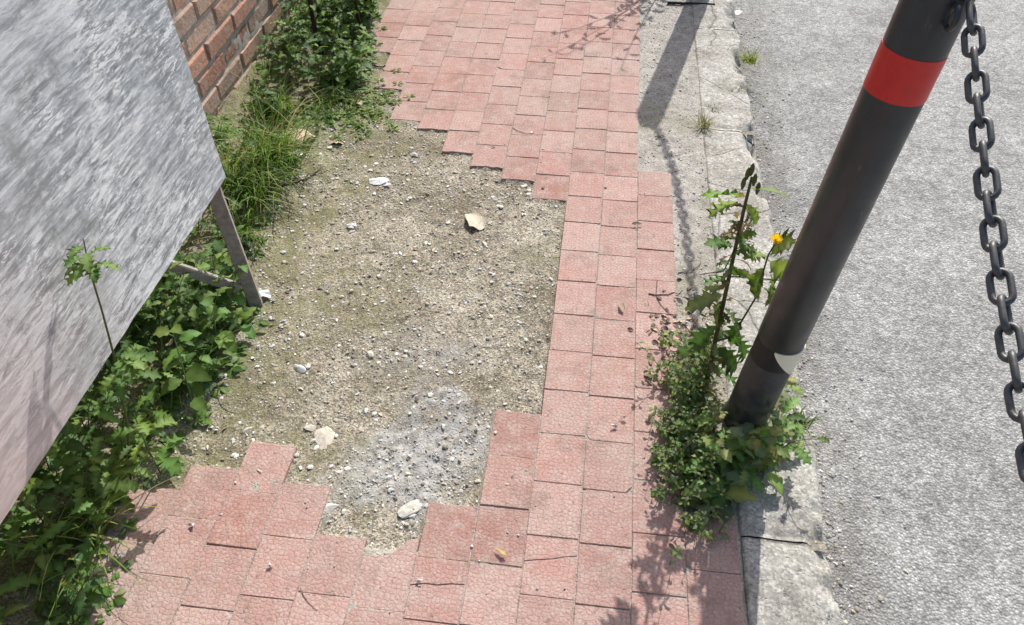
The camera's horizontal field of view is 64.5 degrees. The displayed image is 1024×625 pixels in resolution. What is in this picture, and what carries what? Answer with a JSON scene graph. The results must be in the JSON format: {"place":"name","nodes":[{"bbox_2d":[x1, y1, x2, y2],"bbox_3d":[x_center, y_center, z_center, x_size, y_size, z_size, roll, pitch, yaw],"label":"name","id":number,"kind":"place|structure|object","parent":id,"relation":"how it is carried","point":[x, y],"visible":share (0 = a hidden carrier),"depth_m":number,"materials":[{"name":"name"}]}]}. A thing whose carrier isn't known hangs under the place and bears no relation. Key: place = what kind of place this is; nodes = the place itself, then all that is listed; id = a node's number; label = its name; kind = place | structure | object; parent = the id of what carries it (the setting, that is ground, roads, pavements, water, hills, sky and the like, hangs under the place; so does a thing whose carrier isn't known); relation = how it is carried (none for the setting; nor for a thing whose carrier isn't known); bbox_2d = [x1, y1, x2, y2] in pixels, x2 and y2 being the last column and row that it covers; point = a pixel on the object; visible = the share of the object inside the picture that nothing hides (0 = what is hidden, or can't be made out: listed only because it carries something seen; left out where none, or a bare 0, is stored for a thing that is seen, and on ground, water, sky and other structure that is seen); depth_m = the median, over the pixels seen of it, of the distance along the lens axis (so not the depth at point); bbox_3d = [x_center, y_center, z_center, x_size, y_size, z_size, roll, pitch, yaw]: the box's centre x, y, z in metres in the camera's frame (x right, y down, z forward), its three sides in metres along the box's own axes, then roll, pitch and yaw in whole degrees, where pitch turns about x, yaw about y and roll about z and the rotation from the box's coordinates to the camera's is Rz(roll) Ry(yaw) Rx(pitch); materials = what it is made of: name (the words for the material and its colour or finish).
{"place":"outdoors","nodes":[
{"label":"outdoors","id":0,"kind":"place"},
{"bbox_2d":[0,0,747,624],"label":"soil ground","id":1,"kind":"structure","parent":0,"point":[414,378],"depth_m":2.16,"materials":[{"name":"brown soil"}]},
{"bbox_2d":[0,0,262,523],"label":"wooden sign board","id":2,"kind":"object","parent":1,"relation":"on","point":[106,136],"visible":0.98,"depth_m":1.40,"materials":[{"name":"grey wood"}]},
{"bbox_2d":[0,59,368,623],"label":"grass tuft","id":3,"kind":"object","parent":1,"relation":"on","point":[258,155],"visible":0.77,"depth_m":2.49,"materials":[{"name":"green plant"}]},
{"bbox_2d":[0,0,415,624],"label":"weed bed","id":4,"kind":"object","parent":1,"relation":"on","point":[78,458],"visible":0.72,"depth_m":1.93,"materials":[{"name":"green plant"}]},
{"bbox_2d":[63,239,161,479],"bbox_3d":[-0.736,0.150,1.526,0.175,0.657,0.123,-13,46,-13],"label":"wild plant","id":5,"kind":"object","parent":4,"relation":"on","point":[130,364],"visible":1,"depth_m":1.45,"materials":[{"name":"green plant"}]},
{"bbox_2d":[112,286,237,476],"bbox_3d":[-0.732,0.113,1.794,0.156,0.333,0.525,5,44,5],"label":"wild plant","id":6,"kind":"object","parent":4,"relation":"on","point":[195,372],"visible":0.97,"depth_m":1.74,"materials":[{"name":"green plant"}]},
{"bbox_2d":[358,0,378,20],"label":"sapling","id":7,"kind":"object","parent":4,"relation":"on","point":[367,4],"visible":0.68,"depth_m":3.32,"materials":[{"name":"green plant"}]},
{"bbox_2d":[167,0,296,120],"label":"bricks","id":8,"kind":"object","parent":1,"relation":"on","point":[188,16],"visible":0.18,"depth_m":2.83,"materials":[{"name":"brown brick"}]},
{"bbox_2d":[242,427,251,432],"bbox_3d":[-0.616,0.275,1.886,0.015,0.008,0.026,27,50,25],"label":"stone","id":9,"kind":"object","parent":1,"relation":"on","point":[247,429],"visible":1,"depth_m":1.88,"materials":[{"name":"grey stone"}]},
{"bbox_2d":[259,289,270,297],"bbox_3d":[-0.677,-0.050,2.196,0.046,0.007,0.031,-4,44,-4],"label":"paper scrap","id":10,"kind":"object","parent":1,"relation":"on","point":[265,293],"visible":0.61,"depth_m":2.20,"materials":[{"name":"white paper"}]},
{"bbox_2d":[294,364,305,372],"bbox_3d":[-0.528,0.141,2.016,0.038,0.018,0.021,15,46,14],"label":"stone","id":11,"kind":"object","parent":1,"relation":"on","point":[300,368],"visible":1,"depth_m":2.01,"materials":[{"name":"grey stone"}]},
{"bbox_2d":[288,128,315,140],"bbox_3d":[-0.698,-0.586,2.710,0.070,0.066,0.119,22,48,21],"label":"dry leaf","id":12,"kind":"object","parent":1,"relation":"on","point":[303,133],"visible":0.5,"depth_m":2.70,"materials":[{"name":"beige plant"}]},
{"bbox_2d":[303,424,316,431],"bbox_3d":[-0.471,0.270,1.894,0.026,0.008,0.023,32,53,28],"label":"stone","id":13,"kind":"object","parent":1,"relation":"on","point":[310,427],"visible":1,"depth_m":1.89,"materials":[{"name":"grey stone"}]},
{"bbox_2d":[299,0,331,54],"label":"sapling","id":14,"kind":"object","parent":1,"relation":"on","point":[312,11],"visible":0.79,"depth_m":3.06,"materials":[{"name":"green plant"}]},
{"bbox_2d":[314,426,334,449],"bbox_3d":[-0.430,0.290,1.871,0.048,0.014,0.069,-14,46,-14],"label":"stone","id":15,"kind":"object","parent":1,"relation":"on","point":[324,436],"visible":1,"depth_m":1.87,"materials":[{"name":"grey stone"}]},
{"bbox_2d":[325,503,338,512],"bbox_3d":[-0.392,0.419,1.735,0.042,0.011,0.026,5,44,5],"label":"stone","id":16,"kind":"object","parent":1,"relation":"on","point":[330,507],"visible":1,"depth_m":1.73,"materials":[{"name":"grey stone"}]},
{"bbox_2d":[348,226,355,232],"bbox_3d":[-0.475,-0.247,2.414,0.022,0.006,0.039,5,44,5],"label":"stone","id":17,"kind":"object","parent":1,"relation":"on","point":[350,230],"visible":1,"depth_m":2.41,"materials":[{"name":"grey stone"}]},
{"bbox_2d":[346,223,357,227],"bbox_3d":[-0.475,-0.259,2.414,0.036,0.006,0.023,-9,45,-9],"label":"paper scrap","id":18,"kind":"object","parent":1,"relation":"on","point":[351,225],"visible":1,"depth_m":2.41,"materials":[{"name":"white paper"}]},
{"bbox_2d":[346,0,371,31],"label":"sapling","id":19,"kind":"object","parent":1,"relation":"on","point":[356,5],"visible":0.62,"depth_m":3.23,"materials":[{"name":"green plant"}]},
{"bbox_2d":[398,499,421,518],"bbox_3d":[-0.218,0.419,1.733,0.061,0.013,0.036,-30,52,-27],"label":"stone","id":20,"kind":"object","parent":1,"relation":"on","point":[405,511],"visible":1,"depth_m":1.73,"materials":[{"name":"grey stone"}]},
{"bbox_2d":[171,103,720,506],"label":"leaf litter","id":21,"kind":"object","parent":1,"relation":"on","point":[666,320],"visible":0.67,"depth_m":2.11,"materials":[{"name":"brown plant"}]},
{"bbox_2d":[465,212,485,229],"bbox_3d":[-0.111,-0.281,2.435,0.056,0.025,0.105,-15,46,-15],"label":"dry leaf","id":22,"kind":"object","parent":1,"relation":"on","point":[477,220],"visible":1,"depth_m":2.42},
{"bbox_2d":[263,1,714,609],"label":"twig","id":23,"kind":"object","parent":1,"relation":"on","point":[527,133],"visible":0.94,"depth_m":2.56,"materials":[{"name":"brown wood"}]},
{"bbox_2d":[635,317,744,564],"bbox_3d":[0.395,0.255,1.791,0.262,0.154,0.690,5,44,5],"label":"creeping weed","id":24,"kind":"object","parent":1,"relation":"on","point":[688,441],"visible":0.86,"depth_m":1.81,"materials":[{"name":"green plant"}]},
{"bbox_2d":[677,163,796,392],"bbox_3d":[0.489,-0.043,1.752,0.249,0.654,0.110,5,44,5],"label":"sow thistle","id":25,"kind":"object","parent":1,"relation":"on","point":[722,356],"visible":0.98,"depth_m":1.71,"materials":[{"name":"green plant"}]},
{"bbox_2d":[667,43,825,510],"bbox_3d":[0.685,-0.318,2.434,0.358,0.064,2.163,7,45,7],"label":"grass tuft","id":26,"kind":"object","parent":1,"relation":"on","point":[749,59],"visible":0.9,"depth_m":2.81,"materials":[{"name":"green plant"}]},
{"bbox_2d":[673,377,829,520],"bbox_3d":[0.553,0.253,1.800,0.284,0.153,0.502,38,56,32],"label":"dock weed","id":27,"kind":"object","parent":1,"relation":"on","point":[762,449],"visible":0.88,"depth_m":1.74,"materials":[{"name":"green plant"}]},
{"bbox_2d":[58,0,744,624],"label":"tiled pavement","id":28,"kind":"structure","parent":0,"point":[620,456],"depth_m":1.79,"materials":[{"name":"brick"}]},
{"bbox_2d":[495,547,506,554],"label":"dry leaf","id":29,"kind":"object","parent":28,"relation":"on","point":[502,551],"visible":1,"depth_m":1.64,"materials":[{"name":"brown plant"}]},
{"bbox_2d":[619,302,624,309],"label":"dry leaf","id":30,"kind":"object","parent":28,"relation":"on","point":[622,306],"visible":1,"depth_m":2.15,"materials":[{"name":"beige plant"}]},
{"bbox_2d":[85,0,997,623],"bbox_3d":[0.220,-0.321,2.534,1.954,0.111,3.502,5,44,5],"label":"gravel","id":31,"kind":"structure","parent":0,"point":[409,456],"depth_m":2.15,"materials":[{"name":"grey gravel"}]},
{"bbox_2d":[369,177,388,184],"bbox_3d":[-0.423,-0.420,2.584,0.065,0.006,0.040,5,44,5],"label":"paper scrap","id":32,"kind":"object","parent":31,"relation":"on","point":[379,181],"visible":1,"depth_m":2.58,"materials":[{"name":"white paper"}]},
{"bbox_2d":[734,0,1023,624],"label":"road","id":33,"kind":"structure","parent":0,"point":[918,259],"depth_m":2.24,"materials":[{"name":"grey asphalt"}]},
{"label":"ground","id":34,"kind":"structure","parent":0,"visible":0},
{"bbox_2d":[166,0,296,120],"bbox_3d":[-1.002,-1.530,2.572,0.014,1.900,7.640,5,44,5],"label":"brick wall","id":35,"kind":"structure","parent":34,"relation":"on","point":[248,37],"depth_m":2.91,"materials":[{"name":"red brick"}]},
{"bbox_2d":[691,0,841,624],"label":"kerb","id":36,"kind":"structure","parent":34,"relation":"on","point":[788,577],"depth_m":1.97,"materials":[{"name":"concrete"}]},
{"bbox_2d":[723,0,974,426],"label":"bollard","id":37,"kind":"object","parent":36,"relation":"on","point":[918,40],"visible":0.97,"depth_m":1.39,"materials":[{"name":"black metal"}]},
{"bbox_2d":[961,0,1023,482],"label":"chain","id":38,"kind":"object","parent":37,"relation":"attached to","point":[999,271],"visible":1,"depth_m":1.02,"materials":[{"name":"metal"}]}
]}

